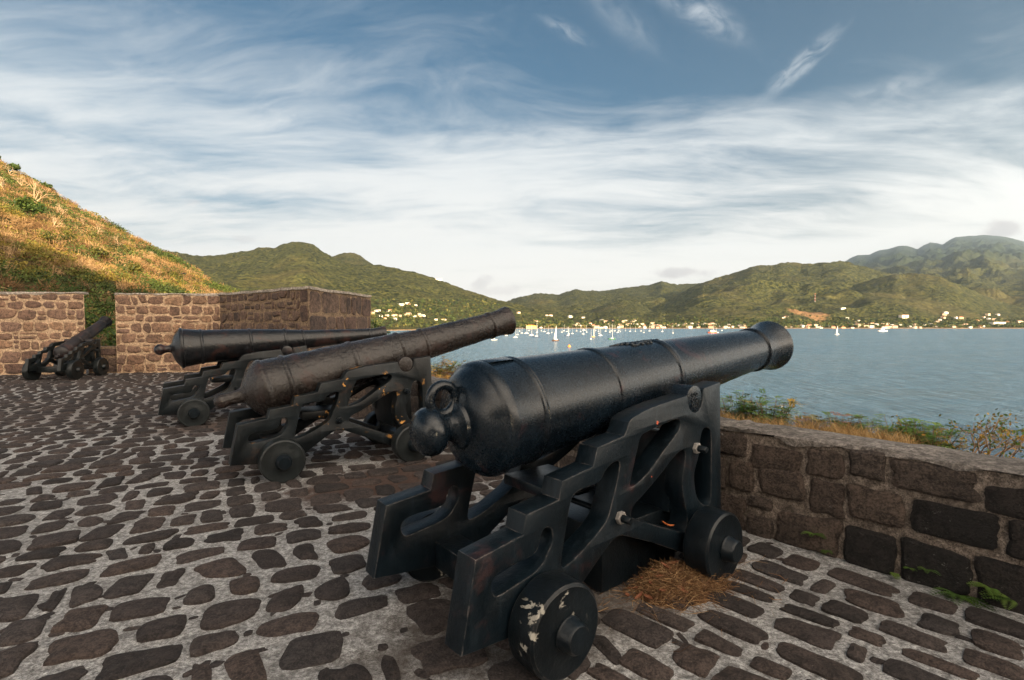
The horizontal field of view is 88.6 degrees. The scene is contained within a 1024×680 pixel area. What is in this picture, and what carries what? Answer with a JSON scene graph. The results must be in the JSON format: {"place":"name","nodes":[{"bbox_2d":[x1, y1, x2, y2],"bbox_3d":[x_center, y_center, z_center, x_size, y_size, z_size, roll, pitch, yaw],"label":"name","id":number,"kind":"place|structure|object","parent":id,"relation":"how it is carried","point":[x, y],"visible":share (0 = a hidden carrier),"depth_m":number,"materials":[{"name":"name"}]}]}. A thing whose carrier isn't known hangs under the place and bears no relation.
{"place":"outdoors","nodes":[
{"label":"outdoors","id":0,"kind":"place"},
{"bbox_2d":[0,214,157,346],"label":"hillside","id":1,"kind":"structure","parent":0,"point":[20,288],"depth_m":49.67,"materials":[{"name":"green plant"}]},
{"bbox_2d":[7,162,20,170],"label":"green tree","id":2,"kind":"object","parent":1,"relation":"on","point":[15,167],"visible":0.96,"depth_m":184.40,"materials":[{"name":"green plant"}]},
{"bbox_2d":[11,176,24,185],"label":"bare tree","id":3,"kind":"object","parent":1,"relation":"on","point":[20,178],"visible":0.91,"depth_m":147.99,"materials":[{"name":"beige plant"}]},
{"bbox_2d":[9,195,46,215],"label":"green tree","id":4,"kind":"object","parent":1,"relation":"on","point":[28,203],"visible":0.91,"depth_m":94.26,"materials":[{"name":"green plant"}]},
{"bbox_2d":[21,177,53,201],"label":"bare tree","id":5,"kind":"object","parent":1,"relation":"on","point":[34,194],"visible":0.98,"depth_m":117.97,"materials":[{"name":"beige plant"}]},
{"bbox_2d":[38,182,52,188],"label":"green tree","id":6,"kind":"object","parent":1,"relation":"on","point":[46,185],"visible":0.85,"depth_m":173.82,"materials":[{"name":"green plant"}]},
{"bbox_2d":[37,228,78,248],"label":"hillside bush","id":7,"kind":"object","parent":1,"relation":"on","point":[66,235],"visible":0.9,"depth_m":77.63,"materials":[{"name":"green plant"}]},
{"bbox_2d":[52,217,64,226],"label":"bare tree","id":8,"kind":"object","parent":1,"relation":"on","point":[54,222],"visible":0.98,"depth_m":96.00,"materials":[{"name":"beige plant"}]},
{"bbox_2d":[83,231,108,242],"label":"hillside bush","id":9,"kind":"object","parent":1,"relation":"on","point":[94,234],"visible":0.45,"depth_m":110.68,"materials":[{"name":"green plant"}]},
{"bbox_2d":[84,297,115,347],"bbox_3d":[-15.948,0.041,20.049,2.077,3.447,1.341,0,2,0],"label":"bush","id":10,"kind":"object","parent":1,"relation":"on","point":[89,317],"visible":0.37,"depth_m":20.03,"materials":[{"name":"green plant"}]},
{"bbox_2d":[88,246,111,260],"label":"hillside bush","id":11,"kind":"object","parent":1,"relation":"on","point":[97,252],"visible":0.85,"depth_m":80.99,"materials":[{"name":"green plant"}]},
{"bbox_2d":[86,316,115,347],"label":"bush","id":12,"kind":"object","parent":1,"relation":"on","point":[103,340],"visible":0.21,"depth_m":22.16,"materials":[{"name":"green plant"}]},
{"bbox_2d":[100,336,115,345],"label":"bush","id":13,"kind":"object","parent":1,"relation":"on","point":[110,343],"visible":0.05,"depth_m":20.69,"materials":[{"name":"green plant"}]},
{"bbox_2d":[0,159,239,327],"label":"hillside scrub","id":14,"kind":"object","parent":1,"relation":"on","point":[74,258],"visible":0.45,"depth_m":80.54,"materials":[{"name":"green plant"}]},
{"bbox_2d":[122,246,140,257],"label":"hillside bush","id":15,"kind":"object","parent":1,"relation":"on","point":[127,250],"visible":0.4,"depth_m":110.56,"materials":[{"name":"green plant"}]},
{"bbox_2d":[119,262,144,273],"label":"hillside bush","id":16,"kind":"object","parent":1,"relation":"on","point":[137,267],"visible":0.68,"depth_m":73.62,"materials":[{"name":"green plant"}]},
{"bbox_2d":[153,253,175,263],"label":"hillside bush","id":17,"kind":"object","parent":1,"relation":"on","point":[169,260],"visible":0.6,"depth_m":121.92,"materials":[{"name":"green plant"}]},
{"bbox_2d":[160,270,183,279],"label":"hillside bush","id":18,"kind":"object","parent":1,"relation":"on","point":[176,274],"visible":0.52,"depth_m":95.49,"materials":[{"name":"green plant"}]},
{"bbox_2d":[0,369,1023,679],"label":"pavement","id":19,"kind":"structure","parent":0,"point":[140,539],"depth_m":3.01,"materials":[{"name":"stone"}]},
{"bbox_2d":[0,291,88,374],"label":"rubble wall","id":20,"kind":"structure","parent":19,"relation":"on","point":[32,323],"depth_m":15.44,"materials":[{"name":"stone"}]},
{"bbox_2d":[22,316,111,379],"bbox_3d":[-12.352,0.172,14.938,1.320,1.736,2.775,0,2,-8],"label":"cannon","id":21,"kind":"object","parent":19,"relation":"on","point":[71,355],"visible":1,"depth_m":14.40,"materials":[{"name":"black metal"}]},
{"bbox_2d":[89,346,116,372],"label":"wall","id":22,"kind":"structure","parent":19,"relation":"on","point":[109,353],"depth_m":15.94,"materials":[{"name":"stone"}]},
{"bbox_2d":[114,293,219,372],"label":"rubble wall","id":23,"kind":"structure","parent":19,"relation":"on","point":[146,323],"depth_m":16.03,"materials":[{"name":"stone"}]},
{"bbox_2d":[154,326,386,426],"bbox_3d":[-3.918,0.510,8.963,3.623,1.474,1.427,-1,2,-33],"label":"cannon","id":24,"kind":"object","parent":19,"relation":"on","point":[235,352],"visible":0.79,"depth_m":8.27,"materials":[{"name":"black paint"}]},
{"bbox_2d":[213,307,515,482],"bbox_3d":[-1.506,0.461,6.219,3.544,1.759,1.427,-1,2,-33],"label":"cannon","id":25,"kind":"object","parent":19,"relation":"on","point":[391,368],"visible":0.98,"depth_m":5.67,"materials":[{"name":"metal"}]},
{"bbox_2d":[365,321,793,679],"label":"cannon","id":26,"kind":"object","parent":19,"relation":"on","point":[613,496],"visible":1,"depth_m":2.84,"materials":[{"name":"paint"}]},
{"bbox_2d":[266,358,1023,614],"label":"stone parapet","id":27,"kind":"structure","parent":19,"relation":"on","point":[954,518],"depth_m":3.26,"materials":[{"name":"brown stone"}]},
{"bbox_2d":[801,531,824,537],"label":"fern","id":28,"kind":"object","parent":27,"relation":"attached to","point":[819,534],"visible":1,"depth_m":3.50,"materials":[{"name":"green plant"}]},
{"bbox_2d":[917,566,939,575],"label":"fern","id":29,"kind":"object","parent":27,"relation":"attached to","point":[927,570],"visible":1,"depth_m":3.05,"materials":[{"name":"green plant"}]},
{"bbox_2d":[968,581,999,597],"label":"fern","id":30,"kind":"object","parent":27,"relation":"attached to","point":[979,584],"visible":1,"depth_m":2.87,"materials":[{"name":"green plant"}]},
{"bbox_2d":[634,582,725,606],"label":"leaf litter","id":31,"kind":"object","parent":19,"relation":"on","point":[704,601],"visible":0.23,"depth_m":2.94,"materials":[{"name":"brown plant"}]},
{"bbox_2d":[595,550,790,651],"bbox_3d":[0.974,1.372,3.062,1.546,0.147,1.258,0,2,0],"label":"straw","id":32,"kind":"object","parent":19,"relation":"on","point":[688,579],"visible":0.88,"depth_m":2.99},
{"bbox_2d":[820,550,831,553],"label":"fern","id":33,"kind":"object","parent":19,"relation":"on","point":[826,551],"visible":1,"depth_m":3.44,"materials":[{"name":"green plant"}]},
{"bbox_2d":[889,572,900,579],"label":"fern","id":34,"kind":"object","parent":19,"relation":"on","point":[895,575],"visible":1,"depth_m":3.16,"materials":[{"name":"green plant"}]},
{"bbox_2d":[930,587,993,610],"bbox_3d":[2.499,1.439,2.925,0.275,0.034,0.157,1,2,21],"label":"fern","id":35,"kind":"object","parent":19,"relation":"on","point":[962,597],"visible":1,"depth_m":2.91,"materials":[{"name":"green plant"}]},
{"bbox_2d":[979,589,1017,609],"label":"fern","id":36,"kind":"object","parent":19,"relation":"on","point":[1005,598],"visible":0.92,"depth_m":2.81,"materials":[{"name":"green plant"}]},
{"bbox_2d":[0,0,1023,300],"label":"sky","id":37,"kind":"structure","parent":0,"point":[504,150],"materials":[{"name":"blue"}]},
{"bbox_2d":[171,235,1023,330],"bbox_3d":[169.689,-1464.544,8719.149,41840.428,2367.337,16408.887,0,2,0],"label":"mountains","id":38,"kind":"structure","parent":0,"point":[966,277],"depth_m":2159.09,"materials":[{"name":"green plant"}]},
{"bbox_2d":[526,325,535,328],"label":"house","id":39,"kind":"structure","parent":38,"relation":"on","point":[530,326],"depth_m":1408.74,"materials":[{"name":"paint"}]},
{"bbox_2d":[371,298,1023,327],"bbox_3d":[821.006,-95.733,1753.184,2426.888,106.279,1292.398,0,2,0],"label":"shore woods","id":40,"kind":"object","parent":38,"relation":"on","point":[917,322],"visible":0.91,"depth_m":1551.02,"materials":[{"name":"green plant"}]},
{"bbox_2d":[989,322,1005,324],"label":"long building","id":41,"kind":"structure","parent":38,"relation":"on","point":[994,323],"depth_m":1574.33,"materials":[{"name":"white paint"}]},
{"bbox_2d":[432,370,928,444],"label":"dry grass","id":42,"kind":"structure","parent":0,"point":[893,437],"depth_m":4.27,"materials":[{"name":"plant"}]},
{"bbox_2d":[387,328,1023,458],"bbox_3d":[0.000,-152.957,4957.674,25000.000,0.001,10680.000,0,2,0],"label":"sea","id":43,"kind":"structure","parent":0,"point":[962,377],"depth_m":194.54,"materials":[{"name":"liquid"}]},
{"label":"ground slope","id":44,"kind":"structure","parent":0,"visible":0},
{"bbox_2d":[219,286,371,374],"bbox_3d":[-6.578,0.509,16.370,4.528,3.963,7.406,-1,2,-27],"label":"stone bastion","id":45,"kind":"object","parent":44,"relation":"on","point":[304,308],"visible":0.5,"depth_m":14.50,"materials":[{"name":"brown stone"}]},
{"bbox_2d":[371,319,390,334],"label":"bush","id":46,"kind":"object","parent":44,"relation":"on","point":[375,325],"visible":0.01,"depth_m":21.18,"materials":[{"name":"green plant"}]},
{"bbox_2d":[433,366,453,378],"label":"leafy shrub","id":47,"kind":"object","parent":44,"relation":"on","point":[449,373],"visible":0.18,"depth_m":8.96,"materials":[{"name":"green plant"}]},
{"bbox_2d":[431,356,465,376],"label":"leafy shrub","id":48,"kind":"object","parent":44,"relation":"on","point":[437,371],"visible":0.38,"depth_m":9.59,"materials":[{"name":"green plant"}]},
{"bbox_2d":[720,388,772,419],"bbox_3d":[2.358,0.830,5.453,0.650,0.662,0.675,-1,2,-34],"label":"leafy shrub","id":49,"kind":"object","parent":44,"relation":"on","point":[735,412],"visible":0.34,"depth_m":5.42,"materials":[{"name":"green plant"}]},
{"bbox_2d":[735,394,806,424],"bbox_3d":[2.554,0.855,5.259,0.660,0.624,0.628,0,2,0],"label":"leafy shrub","id":50,"kind":"object","parent":44,"relation":"on","point":[781,412],"visible":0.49,"depth_m":5.22,"materials":[{"name":"green plant"}]},
{"bbox_2d":[789,412,827,429],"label":"leafy shrub","id":51,"kind":"object","parent":44,"relation":"on","point":[808,417],"visible":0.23,"depth_m":4.73,"materials":[{"name":"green plant"}]},
{"bbox_2d":[816,411,874,435],"bbox_3d":[2.877,0.849,4.562,0.452,0.437,0.504,0,2,-13],"label":"leafy shrub","id":52,"kind":"object","parent":44,"relation":"on","point":[839,422],"visible":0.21,"depth_m":4.56,"materials":[{"name":"green plant"}]},
{"bbox_2d":[846,414,899,436],"bbox_3d":[3.035,0.857,4.438,0.397,0.430,0.460,1,2,28],"label":"leafy shrub","id":53,"kind":"object","parent":44,"relation":"on","point":[882,426],"visible":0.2,"depth_m":4.44,"materials":[{"name":"green plant"}]},
{"bbox_2d":[861,414,936,443],"bbox_3d":[3.200,0.884,4.318,0.602,0.508,0.548,1,2,30],"label":"leafy shrub","id":54,"kind":"object","parent":44,"relation":"on","point":[907,428],"visible":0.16,"depth_m":4.29,"materials":[{"name":"green plant"}]},
{"bbox_2d":[897,417,973,450],"bbox_3d":[3.372,0.889,4.213,0.633,0.504,0.477,-1,2,-30],"label":"leafy shrub","id":55,"kind":"object","parent":44,"relation":"on","point":[933,440],"visible":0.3,"depth_m":4.15,"materials":[{"name":"green plant"}]},
{"bbox_2d":[869,408,1023,457],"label":"branchy bush","id":56,"kind":"object","parent":44,"relation":"on","point":[1017,445],"visible":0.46,"depth_m":4.02,"materials":[{"name":"beige plant"}]}
]}

